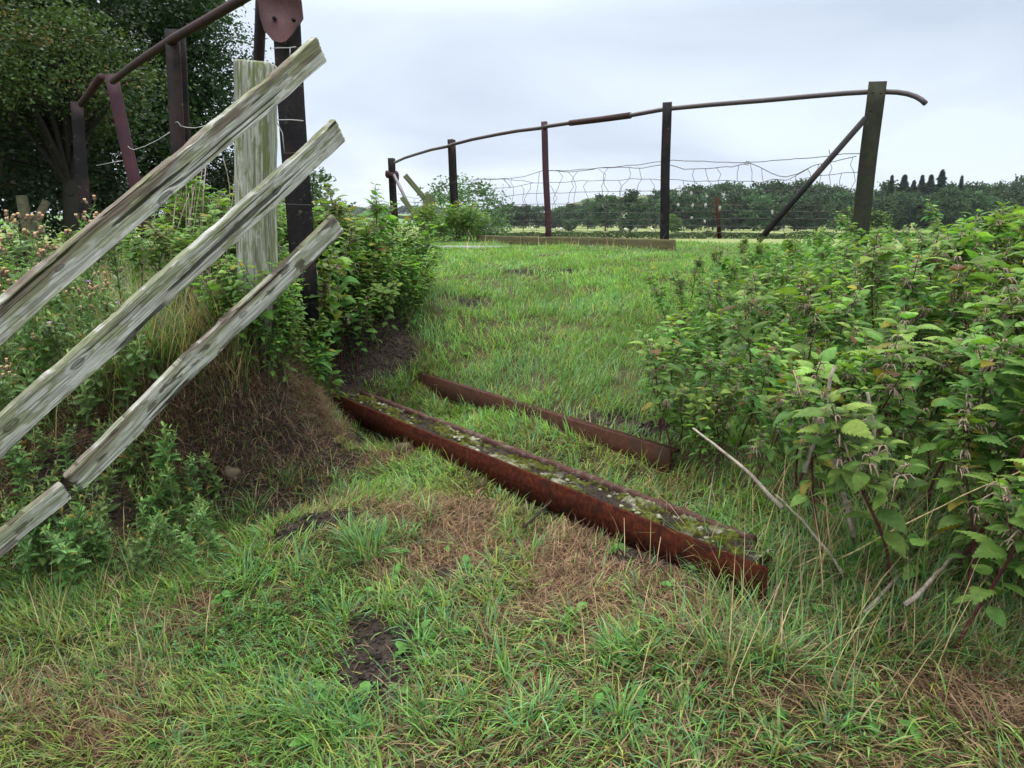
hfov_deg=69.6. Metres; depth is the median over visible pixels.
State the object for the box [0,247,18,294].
leafy weed
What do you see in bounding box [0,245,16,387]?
thistle
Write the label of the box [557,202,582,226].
broadleaf tree
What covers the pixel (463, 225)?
leafy plant
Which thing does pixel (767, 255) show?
nettle undergrowth
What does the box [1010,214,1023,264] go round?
nettle
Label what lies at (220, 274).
leafy plant
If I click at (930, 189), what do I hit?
conifer tree
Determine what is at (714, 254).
nettle
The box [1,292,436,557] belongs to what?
bank grass
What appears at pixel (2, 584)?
thistle
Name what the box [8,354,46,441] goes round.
thistle
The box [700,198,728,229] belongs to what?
broadleaf tree
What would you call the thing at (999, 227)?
nettle
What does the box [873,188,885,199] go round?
broadleaf tree
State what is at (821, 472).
dead stalk
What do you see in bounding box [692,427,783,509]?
dead stalk
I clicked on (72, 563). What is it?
thistle
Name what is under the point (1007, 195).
broadleaf tree
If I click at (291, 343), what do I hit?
leafy plant
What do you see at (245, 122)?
wooden fence
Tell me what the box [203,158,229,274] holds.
dead stalk
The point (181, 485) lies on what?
stone
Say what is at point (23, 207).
fence post
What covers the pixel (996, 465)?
nettle
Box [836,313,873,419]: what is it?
nettle
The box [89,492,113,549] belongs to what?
thistle
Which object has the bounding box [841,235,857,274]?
nettle
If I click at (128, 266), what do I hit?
leafy weed
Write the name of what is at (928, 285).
nettle
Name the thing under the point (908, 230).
nettle
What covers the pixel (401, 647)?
turf herbs
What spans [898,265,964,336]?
nettle
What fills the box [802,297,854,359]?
nettle
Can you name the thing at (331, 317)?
leafy plant
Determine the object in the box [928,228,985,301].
nettle
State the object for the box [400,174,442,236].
wooden fence
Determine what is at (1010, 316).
nettle
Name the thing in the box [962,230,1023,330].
nettle
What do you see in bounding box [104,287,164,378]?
thistle
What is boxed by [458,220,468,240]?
leafy plant
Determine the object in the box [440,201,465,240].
leafy plant
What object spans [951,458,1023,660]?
nettle
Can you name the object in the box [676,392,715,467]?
nettle
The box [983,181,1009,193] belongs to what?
broadleaf tree
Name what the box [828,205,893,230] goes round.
broadleaf tree
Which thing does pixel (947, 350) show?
nettle
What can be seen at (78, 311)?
thistle
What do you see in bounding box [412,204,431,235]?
leafy plant
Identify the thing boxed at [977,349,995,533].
dead stalk
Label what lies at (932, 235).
nettle
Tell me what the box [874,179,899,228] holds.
broadleaf tree
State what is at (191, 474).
thistle
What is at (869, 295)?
nettle
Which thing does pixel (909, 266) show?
nettle
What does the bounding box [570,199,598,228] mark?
broadleaf tree
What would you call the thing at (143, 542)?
thistle
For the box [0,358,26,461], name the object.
thistle
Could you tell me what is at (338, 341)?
leafy plant
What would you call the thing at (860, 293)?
nettle
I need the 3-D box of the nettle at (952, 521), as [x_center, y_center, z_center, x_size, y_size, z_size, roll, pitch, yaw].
[1.153,0.328,1.855,0.179,0.665,0.229,1,0,19]
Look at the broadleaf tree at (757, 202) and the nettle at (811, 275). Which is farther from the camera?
the broadleaf tree at (757, 202)
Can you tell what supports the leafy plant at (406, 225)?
on the ground at (356, 386)
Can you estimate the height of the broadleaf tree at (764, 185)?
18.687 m
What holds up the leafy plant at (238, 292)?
on the ground at (356, 386)
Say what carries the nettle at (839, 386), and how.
on the ground at (356, 386)
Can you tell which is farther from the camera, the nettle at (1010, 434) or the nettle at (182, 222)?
the nettle at (182, 222)
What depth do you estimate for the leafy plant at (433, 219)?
9.80 m
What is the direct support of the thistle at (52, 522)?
on the ground at (356, 386)
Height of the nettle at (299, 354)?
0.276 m
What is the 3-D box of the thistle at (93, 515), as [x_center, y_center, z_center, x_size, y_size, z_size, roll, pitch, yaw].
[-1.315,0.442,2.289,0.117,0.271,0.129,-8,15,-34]
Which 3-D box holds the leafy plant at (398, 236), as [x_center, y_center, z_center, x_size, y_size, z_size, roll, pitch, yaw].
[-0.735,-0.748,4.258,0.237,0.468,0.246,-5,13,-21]
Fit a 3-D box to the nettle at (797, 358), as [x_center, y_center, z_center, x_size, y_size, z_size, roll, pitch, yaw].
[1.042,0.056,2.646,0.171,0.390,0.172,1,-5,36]
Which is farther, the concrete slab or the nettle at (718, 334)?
the concrete slab
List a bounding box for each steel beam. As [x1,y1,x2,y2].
[330,391,772,605]
[419,373,679,474]
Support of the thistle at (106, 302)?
on the ground at (356, 386)
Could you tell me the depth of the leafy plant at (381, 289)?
3.87 m
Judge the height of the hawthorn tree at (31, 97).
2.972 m
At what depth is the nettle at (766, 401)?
2.22 m
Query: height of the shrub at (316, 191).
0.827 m
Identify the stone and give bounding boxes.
[178,477,196,491]
[222,465,240,481]
[305,413,315,420]
[396,443,410,454]
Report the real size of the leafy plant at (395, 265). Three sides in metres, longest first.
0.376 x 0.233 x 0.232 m
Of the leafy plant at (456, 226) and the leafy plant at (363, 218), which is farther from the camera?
the leafy plant at (456, 226)
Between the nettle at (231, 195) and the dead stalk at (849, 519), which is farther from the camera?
the nettle at (231, 195)
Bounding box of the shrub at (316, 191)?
[278,167,359,250]
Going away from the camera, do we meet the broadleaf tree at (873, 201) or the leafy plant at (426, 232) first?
the leafy plant at (426, 232)
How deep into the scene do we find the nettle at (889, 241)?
5.12 m
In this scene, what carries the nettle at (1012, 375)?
on the ground at (356, 386)
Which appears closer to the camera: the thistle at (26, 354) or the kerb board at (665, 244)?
the thistle at (26, 354)
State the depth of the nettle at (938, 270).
3.13 m
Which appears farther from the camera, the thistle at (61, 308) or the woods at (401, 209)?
the woods at (401, 209)
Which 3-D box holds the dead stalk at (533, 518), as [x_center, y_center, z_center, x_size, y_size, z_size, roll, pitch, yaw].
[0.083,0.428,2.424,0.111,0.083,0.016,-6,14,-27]
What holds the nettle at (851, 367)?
on the ground at (356, 386)
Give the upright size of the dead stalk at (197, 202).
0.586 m
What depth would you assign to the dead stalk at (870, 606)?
1.84 m
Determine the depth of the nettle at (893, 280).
4.41 m
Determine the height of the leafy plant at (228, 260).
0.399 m
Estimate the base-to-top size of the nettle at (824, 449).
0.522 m
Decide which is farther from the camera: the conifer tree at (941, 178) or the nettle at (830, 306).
the conifer tree at (941, 178)
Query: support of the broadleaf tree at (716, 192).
on the ground at (356, 386)
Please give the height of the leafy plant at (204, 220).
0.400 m
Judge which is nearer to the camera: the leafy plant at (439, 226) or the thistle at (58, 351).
the thistle at (58, 351)
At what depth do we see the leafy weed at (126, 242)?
5.26 m
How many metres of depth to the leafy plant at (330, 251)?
3.99 m
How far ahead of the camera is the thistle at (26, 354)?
2.85 m
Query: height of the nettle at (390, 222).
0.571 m
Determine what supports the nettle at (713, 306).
on the ground at (356, 386)
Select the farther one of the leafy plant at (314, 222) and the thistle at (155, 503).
the leafy plant at (314, 222)
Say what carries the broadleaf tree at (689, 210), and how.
on the ground at (356, 386)
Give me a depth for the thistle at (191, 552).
2.27 m
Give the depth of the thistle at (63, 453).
2.50 m
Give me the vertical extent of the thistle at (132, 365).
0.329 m
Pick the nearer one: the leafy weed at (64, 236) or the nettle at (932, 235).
the nettle at (932, 235)
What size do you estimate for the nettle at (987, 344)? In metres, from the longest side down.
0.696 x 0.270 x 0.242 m
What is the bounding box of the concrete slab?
[423,245,503,248]
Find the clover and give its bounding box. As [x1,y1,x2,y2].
[132,556,725,766]
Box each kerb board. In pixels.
[476,235,546,245]
[547,237,675,250]
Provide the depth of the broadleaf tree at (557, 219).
311.39 m
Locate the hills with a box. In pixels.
[551,195,751,220]
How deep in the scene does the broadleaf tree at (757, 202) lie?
211.44 m
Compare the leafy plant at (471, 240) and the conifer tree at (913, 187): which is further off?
the conifer tree at (913, 187)
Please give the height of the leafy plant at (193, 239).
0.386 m
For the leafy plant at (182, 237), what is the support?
on the ground at (356, 386)
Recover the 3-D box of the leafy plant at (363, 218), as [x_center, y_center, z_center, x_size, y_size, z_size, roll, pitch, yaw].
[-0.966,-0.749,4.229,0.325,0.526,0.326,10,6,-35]
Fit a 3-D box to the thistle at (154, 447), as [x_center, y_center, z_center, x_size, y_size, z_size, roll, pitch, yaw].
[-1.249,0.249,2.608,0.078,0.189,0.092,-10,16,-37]
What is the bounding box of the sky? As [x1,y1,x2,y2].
[2,0,1023,215]
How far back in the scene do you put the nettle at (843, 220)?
5.69 m
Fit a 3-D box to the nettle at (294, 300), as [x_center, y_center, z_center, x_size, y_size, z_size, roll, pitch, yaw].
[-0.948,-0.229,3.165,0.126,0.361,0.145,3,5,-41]
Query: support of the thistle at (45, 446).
on the ground at (356, 386)
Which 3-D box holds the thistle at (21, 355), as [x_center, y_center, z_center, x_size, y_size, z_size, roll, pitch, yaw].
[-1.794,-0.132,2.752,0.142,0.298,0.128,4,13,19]
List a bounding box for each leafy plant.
[128,220,175,304]
[159,223,212,307]
[169,222,213,292]
[170,230,212,303]
[181,228,234,288]
[183,206,220,282]
[191,259,244,361]
[194,203,235,293]
[200,284,242,345]
[209,259,236,305]
[212,298,259,371]
[215,247,236,294]
[218,254,299,364]
[221,289,280,381]
[253,310,300,377]
[271,261,305,370]
[273,296,307,360]
[275,311,324,389]
[277,198,286,241]
[277,209,324,246]
[278,206,320,253]
[278,241,288,306]
[278,311,303,367]
[280,278,305,348]
[284,201,323,273]
[297,301,327,350]
[315,288,353,356]
[316,257,327,325]
[317,239,352,290]
[318,201,354,240]
[318,272,356,330]
[321,295,348,354]
[322,254,360,318]
[330,213,378,289]
[332,206,374,232]
[334,230,351,253]
[336,219,379,294]
[341,218,373,274]
[341,233,374,277]
[343,229,386,267]
[345,250,394,328]
[347,257,386,339]
[348,212,378,275]
[351,243,389,308]
[353,222,394,286]
[354,272,391,349]
[355,270,382,328]
[356,212,403,235]
[358,243,400,312]
[361,262,402,339]
[364,230,406,293]
[367,210,417,293]
[368,213,404,264]
[370,258,410,318]
[376,247,410,307]
[378,231,420,297]
[378,257,411,321]
[392,243,423,296]
[395,268,436,332]
[396,248,433,323]
[398,217,447,292]
[403,272,435,332]
[409,206,427,238]
[409,228,451,274]
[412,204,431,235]
[414,199,437,238]
[414,199,439,235]
[415,210,428,240]
[417,263,442,317]
[426,221,437,238]
[430,212,444,237]
[434,221,443,240]
[436,216,450,242]
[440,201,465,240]
[440,208,464,239]
[449,210,466,241]
[455,197,474,239]
[455,198,478,241]
[457,211,472,240]
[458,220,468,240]
[460,202,479,241]
[460,219,471,237]
[469,209,489,237]
[473,208,491,241]
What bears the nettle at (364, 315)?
on the ground at (356, 386)
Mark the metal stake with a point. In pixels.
(718, 217)
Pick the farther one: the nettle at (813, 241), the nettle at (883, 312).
the nettle at (813, 241)
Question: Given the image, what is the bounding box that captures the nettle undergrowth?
[662,226,1023,579]
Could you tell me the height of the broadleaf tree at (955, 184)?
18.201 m
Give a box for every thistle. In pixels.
[0,210,45,376]
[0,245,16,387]
[0,320,34,397]
[0,354,28,406]
[0,356,24,439]
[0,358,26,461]
[0,441,22,476]
[0,488,27,525]
[0,562,14,590]
[1,500,52,579]
[2,440,40,506]
[5,212,63,358]
[6,337,17,360]
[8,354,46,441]
[11,320,41,378]
[11,501,49,565]
[12,320,48,379]
[14,317,59,406]
[18,313,52,380]
[21,481,61,589]
[25,453,59,494]
[27,244,74,360]
[30,307,62,362]
[31,306,69,369]
[31,424,55,470]
[39,525,90,601]
[40,527,75,590]
[42,509,85,564]
[46,289,79,353]
[46,483,88,573]
[52,423,76,479]
[60,310,113,384]
[63,287,94,349]
[63,336,117,429]
[64,195,103,331]
[65,285,96,336]
[65,483,93,531]
[67,482,109,566]
[67,502,118,568]
[84,527,121,572]
[88,271,117,320]
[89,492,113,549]
[90,418,112,481]
[91,461,120,512]
[92,289,117,354]
[93,211,130,313]
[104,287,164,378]
[110,430,147,484]
[111,331,147,410]
[124,515,156,581]
[128,471,164,537]
[140,506,174,565]
[141,451,176,517]
[144,431,171,476]
[148,421,187,517]
[150,509,191,575]
[151,458,192,538]
[174,516,205,579]
[180,453,204,508]
[182,494,207,554]
[188,487,222,538]
[190,500,229,563]
[194,447,232,503]
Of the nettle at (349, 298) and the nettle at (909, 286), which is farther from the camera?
the nettle at (349, 298)
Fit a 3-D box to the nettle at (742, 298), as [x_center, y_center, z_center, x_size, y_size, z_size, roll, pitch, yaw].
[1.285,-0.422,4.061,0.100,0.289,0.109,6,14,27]
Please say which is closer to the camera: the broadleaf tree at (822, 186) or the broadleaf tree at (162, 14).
the broadleaf tree at (162, 14)
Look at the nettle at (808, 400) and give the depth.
1.98 m
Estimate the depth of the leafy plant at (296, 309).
2.86 m
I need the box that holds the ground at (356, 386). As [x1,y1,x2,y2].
[0,214,1023,767]
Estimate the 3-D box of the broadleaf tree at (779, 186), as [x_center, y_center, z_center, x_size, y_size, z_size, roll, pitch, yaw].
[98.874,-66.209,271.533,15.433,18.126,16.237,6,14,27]
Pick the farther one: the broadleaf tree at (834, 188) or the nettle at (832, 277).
the broadleaf tree at (834, 188)
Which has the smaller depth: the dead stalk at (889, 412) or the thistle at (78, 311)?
the dead stalk at (889, 412)
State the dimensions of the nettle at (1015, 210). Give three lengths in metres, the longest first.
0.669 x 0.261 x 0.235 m
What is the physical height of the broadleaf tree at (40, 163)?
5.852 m
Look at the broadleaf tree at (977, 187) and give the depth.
264.17 m
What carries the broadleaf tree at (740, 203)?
on the ground at (356, 386)
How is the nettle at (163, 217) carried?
on the ground at (356, 386)
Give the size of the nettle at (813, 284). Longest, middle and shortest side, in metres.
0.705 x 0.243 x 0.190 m
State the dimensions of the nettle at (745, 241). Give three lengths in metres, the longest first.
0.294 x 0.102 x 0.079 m
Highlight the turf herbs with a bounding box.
[87,261,921,749]
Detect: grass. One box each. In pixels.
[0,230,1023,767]
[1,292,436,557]
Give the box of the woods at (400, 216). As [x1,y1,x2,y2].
[352,213,443,220]
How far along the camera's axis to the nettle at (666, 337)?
3.25 m
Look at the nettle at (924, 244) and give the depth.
3.99 m
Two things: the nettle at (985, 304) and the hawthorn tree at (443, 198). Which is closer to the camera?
the nettle at (985, 304)
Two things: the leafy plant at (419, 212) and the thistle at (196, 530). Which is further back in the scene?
the leafy plant at (419, 212)
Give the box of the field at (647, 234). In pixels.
[466,231,1005,238]
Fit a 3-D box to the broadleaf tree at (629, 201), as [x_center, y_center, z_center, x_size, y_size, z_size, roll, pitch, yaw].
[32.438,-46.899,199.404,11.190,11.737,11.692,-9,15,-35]
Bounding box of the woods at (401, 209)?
[344,205,480,215]
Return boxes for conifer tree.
[886,175,896,215]
[896,174,911,216]
[908,180,916,229]
[915,175,925,229]
[924,174,936,229]
[934,169,946,210]
[951,175,964,211]
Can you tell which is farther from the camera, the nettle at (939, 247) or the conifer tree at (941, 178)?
the conifer tree at (941, 178)
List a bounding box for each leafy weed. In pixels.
[0,221,28,278]
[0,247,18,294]
[0,261,14,293]
[33,238,65,262]
[45,225,77,289]
[57,244,99,302]
[68,277,103,323]
[99,243,123,289]
[109,246,133,275]
[112,244,135,285]
[120,231,136,273]
[120,255,140,281]
[141,210,161,264]
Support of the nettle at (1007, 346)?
on the ground at (356, 386)
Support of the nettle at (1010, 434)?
on the ground at (356, 386)
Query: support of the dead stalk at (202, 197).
on the ground at (356, 386)
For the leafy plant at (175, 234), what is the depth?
3.10 m
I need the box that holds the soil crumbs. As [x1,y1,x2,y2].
[8,269,707,697]
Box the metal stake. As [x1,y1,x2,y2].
[714,197,721,238]
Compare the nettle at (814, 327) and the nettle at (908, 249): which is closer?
the nettle at (814, 327)
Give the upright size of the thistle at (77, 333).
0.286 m
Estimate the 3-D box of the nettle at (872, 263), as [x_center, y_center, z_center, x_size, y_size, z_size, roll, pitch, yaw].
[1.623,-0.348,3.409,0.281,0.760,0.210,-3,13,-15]
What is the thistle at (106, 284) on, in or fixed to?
on the ground at (356, 386)
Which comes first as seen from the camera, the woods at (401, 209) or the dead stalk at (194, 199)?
the dead stalk at (194, 199)
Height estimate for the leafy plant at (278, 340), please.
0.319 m
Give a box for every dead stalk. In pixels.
[170,192,176,260]
[171,197,188,259]
[186,188,186,232]
[187,185,194,227]
[191,176,196,222]
[192,171,201,237]
[194,180,204,285]
[196,167,205,289]
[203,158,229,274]
[213,178,234,281]
[522,500,551,528]
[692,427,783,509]
[775,494,843,574]
[793,370,831,562]
[802,365,836,472]
[814,418,856,537]
[832,471,1021,562]
[863,545,924,614]
[866,392,877,482]
[885,401,895,466]
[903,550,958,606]
[964,324,971,397]
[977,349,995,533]
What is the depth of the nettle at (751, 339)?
3.44 m
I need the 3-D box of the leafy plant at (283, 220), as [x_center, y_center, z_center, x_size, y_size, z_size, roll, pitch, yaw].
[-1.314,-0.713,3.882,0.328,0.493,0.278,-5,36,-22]
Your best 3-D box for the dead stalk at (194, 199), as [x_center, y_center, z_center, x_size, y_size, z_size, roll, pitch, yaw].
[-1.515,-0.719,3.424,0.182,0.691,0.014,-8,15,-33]
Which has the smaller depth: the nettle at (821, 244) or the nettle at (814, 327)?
the nettle at (814, 327)
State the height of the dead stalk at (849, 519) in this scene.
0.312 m
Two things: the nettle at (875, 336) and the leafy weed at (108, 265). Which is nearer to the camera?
the nettle at (875, 336)
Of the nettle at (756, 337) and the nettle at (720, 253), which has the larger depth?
the nettle at (720, 253)
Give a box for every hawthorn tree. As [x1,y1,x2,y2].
[0,0,202,239]
[0,14,62,244]
[106,2,274,243]
[401,172,518,236]
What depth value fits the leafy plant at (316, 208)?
4.17 m
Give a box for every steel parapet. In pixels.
[70,0,318,319]
[385,81,927,257]
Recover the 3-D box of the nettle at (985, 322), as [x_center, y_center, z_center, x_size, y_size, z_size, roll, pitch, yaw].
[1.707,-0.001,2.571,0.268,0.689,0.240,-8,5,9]
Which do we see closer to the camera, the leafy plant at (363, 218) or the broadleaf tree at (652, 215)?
the leafy plant at (363, 218)
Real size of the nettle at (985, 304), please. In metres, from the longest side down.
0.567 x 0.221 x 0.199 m
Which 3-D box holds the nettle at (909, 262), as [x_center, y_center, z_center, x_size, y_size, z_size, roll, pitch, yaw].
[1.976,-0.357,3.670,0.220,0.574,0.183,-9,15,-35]
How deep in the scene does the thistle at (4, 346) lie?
2.65 m
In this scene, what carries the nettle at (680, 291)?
on the ground at (356, 386)
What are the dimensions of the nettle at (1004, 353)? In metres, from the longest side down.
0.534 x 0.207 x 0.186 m
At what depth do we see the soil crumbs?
2.73 m
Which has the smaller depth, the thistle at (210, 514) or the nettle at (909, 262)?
the thistle at (210, 514)
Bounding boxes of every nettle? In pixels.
[115,228,154,285]
[140,218,189,261]
[156,198,191,267]
[157,197,196,288]
[160,174,206,258]
[161,179,203,236]
[172,176,211,217]
[191,187,221,227]
[202,186,234,223]
[206,188,235,248]
[208,191,229,209]
[214,243,235,278]
[277,203,288,261]
[277,211,285,249]
[278,248,320,380]
[279,290,302,357]
[289,337,308,374]
[297,246,350,358]
[298,318,338,383]
[305,340,346,405]
[305,350,328,390]
[315,181,359,305]
[317,218,369,347]
[317,241,362,374]
[348,290,380,372]
[359,182,391,261]
[374,201,401,241]
[374,257,404,326]
[627,326,682,456]
[638,349,672,440]
[643,266,678,326]
[650,321,677,365]
[653,320,698,393]
[654,308,694,361]
[658,332,696,425]
[662,314,677,348]
[667,383,700,447]
[669,266,689,323]
[674,300,699,354]
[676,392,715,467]
[678,328,709,382]
[681,410,718,488]
[685,350,722,428]
[686,250,706,304]
[690,252,706,293]
[690,340,725,459]
[695,275,705,315]
[697,278,720,337]
[699,311,727,355]
[702,381,731,464]
[705,308,733,373]
[707,272,732,322]
[709,245,719,274]
[709,374,747,471]
[710,343,748,387]
[717,246,723,272]
[717,314,752,382]
[718,277,771,427]
[721,254,740,298]
[721,286,740,334]
[736,240,750,253]
[736,250,752,291]
[736,282,748,319]
[736,307,772,347]
[737,274,758,298]
[737,331,799,445]
[739,234,748,257]
[739,266,790,374]
[742,374,813,504]
[743,249,757,277]
[753,236,764,268]
[757,269,773,309]
[759,327,789,394]
[761,356,815,443]
[765,284,803,345]
[766,262,798,332]
[767,251,785,289]
[768,322,807,389]
[772,276,843,385]
[773,360,840,562]
[774,347,846,485]
[777,349,826,429]
[781,250,804,283]
[782,234,801,279]
[785,234,798,262]
[790,263,834,359]
[790,264,832,320]
[790,349,887,500]
[791,388,930,583]
[793,269,811,327]
[799,293,858,378]
[800,350,866,513]
[802,227,825,267]
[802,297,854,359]
[805,285,873,393]
[809,296,863,365]
[812,227,833,273]
[813,260,830,285]
[816,340,849,392]
[817,356,863,461]
[819,257,848,319]
[819,269,869,319]
[829,242,857,303]
[832,235,850,272]
[833,326,944,505]
[836,211,855,257]
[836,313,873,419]
[836,333,898,439]
[841,218,860,269]
[841,225,899,340]
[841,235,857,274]
[842,273,870,305]
[851,336,884,412]
[853,223,888,287]
[857,268,882,337]
[862,250,940,399]
[862,331,911,425]
[865,305,952,459]
[867,233,895,314]
[867,303,909,340]
[870,245,906,292]
[871,285,945,424]
[874,310,901,354]
[880,228,894,242]
[882,255,942,390]
[883,222,896,246]
[886,266,902,294]
[891,243,905,279]
[891,254,925,298]
[895,289,951,417]
[896,319,1023,532]
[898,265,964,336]
[899,241,949,296]
[900,236,915,268]
[900,238,916,263]
[901,338,966,480]
[904,225,916,242]
[907,223,947,327]
[909,224,963,385]
[911,262,951,307]
[912,330,989,432]
[915,235,998,438]
[920,199,943,238]
[927,279,1019,446]
[927,328,982,460]
[928,228,956,283]
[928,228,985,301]
[929,216,943,253]
[931,382,1007,621]
[934,287,986,433]
[939,209,999,332]
[946,322,1023,579]
[949,215,977,247]
[949,247,1009,362]
[951,286,1016,457]
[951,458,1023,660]
[952,224,963,271]
[957,384,1023,524]
[958,253,1023,456]
[961,290,1000,330]
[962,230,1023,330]
[965,205,1003,252]
[969,398,1023,580]
[976,201,1023,289]
[977,347,1023,455]
[986,209,1023,300]
[986,229,1015,285]
[986,342,1023,416]
[989,232,1017,292]
[995,273,1023,347]
[997,242,1023,333]
[998,204,1023,247]
[1000,224,1023,304]
[1002,205,1023,287]
[1002,305,1023,382]
[1006,493,1023,604]
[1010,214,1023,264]
[1012,260,1023,301]
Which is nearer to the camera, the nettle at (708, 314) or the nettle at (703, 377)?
the nettle at (703, 377)
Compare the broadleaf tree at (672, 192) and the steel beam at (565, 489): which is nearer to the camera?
the steel beam at (565, 489)
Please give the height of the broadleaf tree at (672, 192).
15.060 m
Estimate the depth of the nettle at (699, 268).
4.52 m
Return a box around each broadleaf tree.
[0,0,208,245]
[0,0,254,252]
[480,208,497,227]
[491,205,516,227]
[508,205,527,227]
[511,205,538,227]
[528,205,551,227]
[551,206,567,227]
[551,210,560,227]
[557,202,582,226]
[561,218,578,230]
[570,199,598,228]
[586,193,622,230]
[608,189,649,231]
[629,196,649,227]
[640,198,659,228]
[646,189,659,226]
[652,188,699,227]
[655,193,688,230]
[669,213,682,231]
[672,192,710,230]
[675,182,708,227]
[694,184,730,228]
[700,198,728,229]
[711,193,754,230]
[715,181,748,219]
[731,186,764,228]
[732,194,777,230]
[744,180,778,226]
[754,192,788,230]
[764,180,799,228]
[774,198,816,230]
[782,178,822,228]
[801,192,837,230]
[807,181,829,228]
[816,184,850,228]
[827,191,854,229]
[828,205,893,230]
[836,194,883,214]
[871,197,904,229]
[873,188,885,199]
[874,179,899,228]
[884,190,923,229]
[903,192,943,230]
[919,186,971,228]
[943,189,994,229]
[946,181,974,190]
[958,181,992,228]
[975,195,1010,227]
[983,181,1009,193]
[990,189,1021,228]
[993,179,1023,195]
[1004,194,1023,218]
[1010,174,1023,192]
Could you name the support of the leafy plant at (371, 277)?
on the ground at (356, 386)
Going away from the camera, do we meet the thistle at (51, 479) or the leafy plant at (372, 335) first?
the thistle at (51, 479)
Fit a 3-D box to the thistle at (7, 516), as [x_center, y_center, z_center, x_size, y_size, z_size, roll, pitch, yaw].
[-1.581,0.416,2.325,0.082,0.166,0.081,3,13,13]
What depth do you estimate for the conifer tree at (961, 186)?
252.69 m
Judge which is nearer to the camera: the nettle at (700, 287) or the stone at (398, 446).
the stone at (398, 446)
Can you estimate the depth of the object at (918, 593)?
1.81 m
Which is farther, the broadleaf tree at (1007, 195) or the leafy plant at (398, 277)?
the broadleaf tree at (1007, 195)
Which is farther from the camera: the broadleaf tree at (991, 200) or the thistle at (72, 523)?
the broadleaf tree at (991, 200)
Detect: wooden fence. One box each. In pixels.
[0,37,344,556]
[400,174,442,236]
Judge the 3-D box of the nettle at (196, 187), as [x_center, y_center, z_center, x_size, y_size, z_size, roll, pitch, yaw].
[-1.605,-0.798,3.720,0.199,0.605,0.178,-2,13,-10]
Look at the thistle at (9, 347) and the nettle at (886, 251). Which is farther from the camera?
the nettle at (886, 251)
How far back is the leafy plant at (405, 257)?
4.21 m
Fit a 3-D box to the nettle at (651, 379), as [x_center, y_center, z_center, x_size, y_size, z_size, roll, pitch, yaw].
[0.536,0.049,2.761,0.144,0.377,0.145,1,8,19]
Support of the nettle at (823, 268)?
on the ground at (356, 386)
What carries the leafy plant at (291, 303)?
on the ground at (356, 386)
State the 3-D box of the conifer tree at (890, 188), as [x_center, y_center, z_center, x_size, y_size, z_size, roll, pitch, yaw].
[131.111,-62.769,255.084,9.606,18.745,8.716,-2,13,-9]
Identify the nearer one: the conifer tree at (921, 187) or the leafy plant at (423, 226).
the leafy plant at (423, 226)
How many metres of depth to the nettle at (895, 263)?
4.23 m
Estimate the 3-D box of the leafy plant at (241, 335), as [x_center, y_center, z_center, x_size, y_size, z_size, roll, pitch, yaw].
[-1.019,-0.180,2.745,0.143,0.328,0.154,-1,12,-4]
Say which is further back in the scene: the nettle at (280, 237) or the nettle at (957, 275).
the nettle at (280, 237)
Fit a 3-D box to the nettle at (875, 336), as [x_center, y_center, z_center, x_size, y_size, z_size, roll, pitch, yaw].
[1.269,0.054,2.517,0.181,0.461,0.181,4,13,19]
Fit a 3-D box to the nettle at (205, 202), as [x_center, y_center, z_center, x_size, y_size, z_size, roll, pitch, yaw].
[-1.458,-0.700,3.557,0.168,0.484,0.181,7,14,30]
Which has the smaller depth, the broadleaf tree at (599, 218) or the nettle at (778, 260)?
the nettle at (778, 260)
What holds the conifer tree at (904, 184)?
on the ground at (356, 386)
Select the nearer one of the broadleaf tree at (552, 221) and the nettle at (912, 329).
the nettle at (912, 329)
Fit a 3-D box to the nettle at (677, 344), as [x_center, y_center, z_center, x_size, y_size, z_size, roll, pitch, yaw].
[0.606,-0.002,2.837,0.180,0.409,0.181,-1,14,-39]
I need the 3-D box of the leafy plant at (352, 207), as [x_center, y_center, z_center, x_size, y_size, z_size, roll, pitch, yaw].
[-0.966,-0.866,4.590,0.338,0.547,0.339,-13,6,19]
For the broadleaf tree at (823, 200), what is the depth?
209.99 m
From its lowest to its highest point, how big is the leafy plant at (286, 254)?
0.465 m
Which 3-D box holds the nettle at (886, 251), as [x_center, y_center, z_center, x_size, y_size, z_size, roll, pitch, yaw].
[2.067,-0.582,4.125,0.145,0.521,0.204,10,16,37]
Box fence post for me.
[6,195,50,277]
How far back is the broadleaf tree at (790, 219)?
214.32 m
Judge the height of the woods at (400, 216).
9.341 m
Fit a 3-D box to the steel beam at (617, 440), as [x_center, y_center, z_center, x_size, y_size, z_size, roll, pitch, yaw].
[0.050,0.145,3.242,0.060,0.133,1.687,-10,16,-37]
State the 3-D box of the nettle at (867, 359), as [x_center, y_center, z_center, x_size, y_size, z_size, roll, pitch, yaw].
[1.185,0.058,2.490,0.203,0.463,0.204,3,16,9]
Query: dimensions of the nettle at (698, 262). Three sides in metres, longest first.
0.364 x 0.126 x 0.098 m
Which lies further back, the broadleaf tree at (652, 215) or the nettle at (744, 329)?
the broadleaf tree at (652, 215)
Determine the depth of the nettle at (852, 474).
1.79 m
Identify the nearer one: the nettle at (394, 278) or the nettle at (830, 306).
the nettle at (830, 306)
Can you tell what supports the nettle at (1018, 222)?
on the ground at (356, 386)
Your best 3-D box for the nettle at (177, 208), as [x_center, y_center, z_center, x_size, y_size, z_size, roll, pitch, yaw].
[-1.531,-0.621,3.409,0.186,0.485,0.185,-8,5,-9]
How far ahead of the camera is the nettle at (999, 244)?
4.44 m
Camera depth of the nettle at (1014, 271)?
3.53 m
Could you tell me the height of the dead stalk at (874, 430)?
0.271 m

